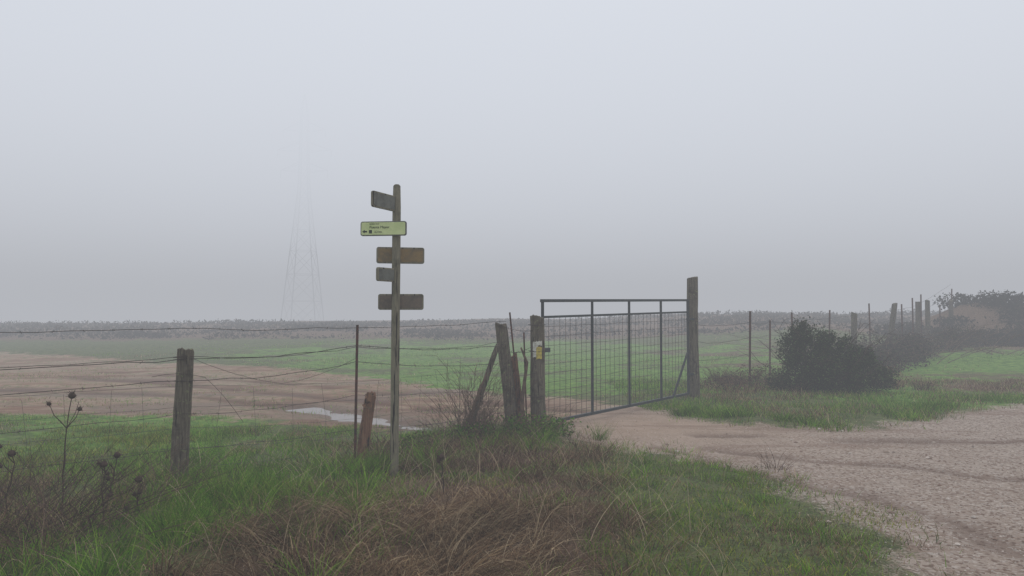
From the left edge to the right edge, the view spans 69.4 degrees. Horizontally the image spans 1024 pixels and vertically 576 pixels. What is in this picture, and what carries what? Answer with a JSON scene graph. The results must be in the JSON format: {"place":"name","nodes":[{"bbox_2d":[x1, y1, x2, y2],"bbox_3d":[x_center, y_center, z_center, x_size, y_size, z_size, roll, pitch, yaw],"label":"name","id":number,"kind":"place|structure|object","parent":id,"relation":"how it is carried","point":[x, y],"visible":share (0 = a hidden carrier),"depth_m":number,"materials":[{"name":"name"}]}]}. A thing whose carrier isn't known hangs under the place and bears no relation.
{"place":"outdoors","nodes":[
{"label":"outdoors","id":0,"kind":"place"},
{"bbox_2d":[0,303,1023,575],"bbox_3d":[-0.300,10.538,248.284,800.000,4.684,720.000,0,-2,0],"label":"ground","id":1,"kind":"structure","parent":0,"point":[22,355],"depth_m":10.60,"materials":[{"name":"green plant"}]},
{"bbox_2d":[0,448,17,517],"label":"dry thistle","id":2,"kind":"object","parent":1,"relation":"on","point":[10,453],"visible":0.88,"depth_m":5.38,"materials":[{"name":"brown plant"}]},
{"bbox_2d":[45,390,82,521],"bbox_3d":[-3.381,1.280,5.594,0.216,1.018,0.207,0,-2,0],"label":"dry thistle","id":3,"kind":"object","parent":1,"relation":"on","point":[71,395],"visible":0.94,"depth_m":5.59,"materials":[{"name":"brown plant"}]},
{"bbox_2d":[97,457,113,524],"bbox_3d":[-3.032,1.532,5.518,0.123,0.534,0.109,0,-2,0],"label":"dry thistle","id":4,"kind":"object","parent":1,"relation":"on","point":[103,463],"visible":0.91,"depth_m":5.51,"materials":[{"name":"brown plant"}]},
{"bbox_2d":[0,428,220,549],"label":"dry stalks","id":5,"kind":"object","parent":1,"relation":"on","point":[65,488],"visible":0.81,"depth_m":5.37,"materials":[{"name":"brown plant"}]},
{"bbox_2d":[102,450,120,503],"bbox_3d":[-3.159,1.530,5.853,0.100,0.507,0.146,-2,-3,45],"label":"dry thistle","id":6,"kind":"object","parent":1,"relation":"on","point":[116,455],"visible":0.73,"depth_m":5.86,"materials":[{"name":"brown plant"}]},
{"bbox_2d":[123,474,142,527],"bbox_3d":[-2.782,1.579,5.445,0.157,0.434,0.106,0,-2,0],"label":"dry thistle","id":7,"kind":"object","parent":1,"relation":"on","point":[138,479],"visible":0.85,"depth_m":5.44,"materials":[{"name":"brown plant"}]},
{"bbox_2d":[0,441,274,575],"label":"dry stalks","id":8,"kind":"object","parent":1,"relation":"on","point":[57,528],"visible":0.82,"depth_m":5.07,"materials":[{"name":"brown plant"}]},
{"bbox_2d":[44,438,260,507],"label":"dry stalks","id":9,"kind":"object","parent":1,"relation":"on","point":[163,487],"visible":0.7,"depth_m":6.20,"materials":[{"name":"brown plant"}]},
{"bbox_2d":[0,312,534,487],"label":"barbed wire fence","id":10,"kind":"object","parent":1,"relation":"on","point":[182,407],"visible":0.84,"depth_m":7.77,"materials":[{"name":"brown wood"}]},
{"bbox_2d":[277,94,331,320],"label":"electricity pylon","id":11,"kind":"object","parent":1,"relation":"on","point":[300,164],"visible":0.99,"depth_m":168.94,"materials":[{"name":"metal"}]},
{"bbox_2d":[286,407,445,431],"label":"puddle","id":12,"kind":"object","parent":1,"relation":"on","point":[341,417],"visible":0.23,"depth_m":11.89,"materials":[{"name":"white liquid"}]},
{"bbox_2d":[360,184,423,476],"bbox_3d":[-1.149,0.531,7.320,0.625,3.150,0.426,1,-2,-26],"label":"trail signpost","id":13,"kind":"object","parent":1,"relation":"on","point":[395,255],"visible":1,"depth_m":7.37,"materials":[{"name":"brown wood"}]},
{"bbox_2d":[388,397,489,443],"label":"dry stalks","id":14,"kind":"object","parent":1,"relation":"on","point":[433,429],"visible":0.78,"depth_m":8.78,"materials":[{"name":"brown plant"}]},
{"bbox_2d":[436,452,445,495],"bbox_3d":[-0.632,1.662,6.575,0.086,0.407,0.098,2,-3,-42],"label":"dry thistle","id":15,"kind":"object","parent":1,"relation":"on","point":[440,457],"visible":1,"depth_m":6.57,"materials":[{"name":"brown plant"}]},
{"bbox_2d":[0,366,941,575],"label":"dead grass","id":16,"kind":"structure","parent":1,"relation":"on","point":[465,527],"depth_m":5.36,"materials":[{"name":"brown plant"}]},
{"bbox_2d":[0,308,944,340],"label":"scrubland","id":17,"kind":"structure","parent":1,"relation":"on","point":[338,324],"depth_m":46.85,"materials":[{"name":"green plant"}]},
{"bbox_2d":[399,355,587,447],"bbox_3d":[-0.226,1.404,9.349,2.381,1.099,1.800,0,-2,12],"label":"shrub","id":18,"kind":"object","parent":1,"relation":"on","point":[485,423],"visible":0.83,"depth_m":9.27,"materials":[{"name":"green plant"}]},
{"bbox_2d":[0,303,1023,575],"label":"grass","id":19,"kind":"structure","parent":1,"relation":"on","point":[206,437],"depth_m":8.29,"materials":[{"name":"green plant"}]},
{"bbox_2d":[0,388,1023,575],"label":"tall grass","id":20,"kind":"structure","parent":1,"relation":"on","point":[679,411],"depth_m":6.09,"materials":[{"name":"green plant"}]},
{"bbox_2d":[528,276,699,422],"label":"farm gate","id":21,"kind":"structure","parent":1,"relation":"on","point":[538,350],"depth_m":12.02,"materials":[{"name":"metal"}]},
{"bbox_2d":[699,358,918,389],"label":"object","id":22,"kind":"object","parent":1,"relation":"on","point":[726,381],"visible":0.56,"depth_m":15.81,"materials":[{"name":"brown plant"}]},
{"bbox_2d":[734,315,901,394],"bbox_3d":[6.458,1.376,15.376,2.602,1.632,2.973,2,-3,-39],"label":"bush","id":23,"kind":"object","parent":1,"relation":"on","point":[822,367],"visible":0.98,"depth_m":14.94,"materials":[{"name":"green plant"}]},
{"bbox_2d":[699,284,953,384],"bbox_3d":[10.742,1.080,22.874,1.023,3.034,22.402,-2,-3,42],"label":"barbed wire fence","id":24,"kind":"object","parent":1,"relation":"on","point":[918,317],"visible":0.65,"depth_m":24.92,"materials":[{"name":"metal"}]},
{"bbox_2d":[712,320,1023,372],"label":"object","id":25,"kind":"object","parent":1,"relation":"on","point":[908,347],"visible":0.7,"depth_m":22.61,"materials":[{"name":"plant"}]},
{"bbox_2d":[867,289,1023,346],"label":"bramble thicket","id":26,"kind":"object","parent":1,"relation":"on","point":[1008,301],"visible":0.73,"depth_m":29.91,"materials":[{"name":"green plant"}]},
{"bbox_2d":[0,0,1023,318],"label":"sky","id":27,"kind":"structure","parent":0,"point":[839,156],"materials":[{"name":"grey"}]},
{"bbox_2d":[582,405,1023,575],"bbox_3d":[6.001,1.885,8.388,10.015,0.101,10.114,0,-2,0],"label":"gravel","id":28,"kind":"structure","parent":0,"point":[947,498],"depth_m":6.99,"materials":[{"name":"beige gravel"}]}
]}

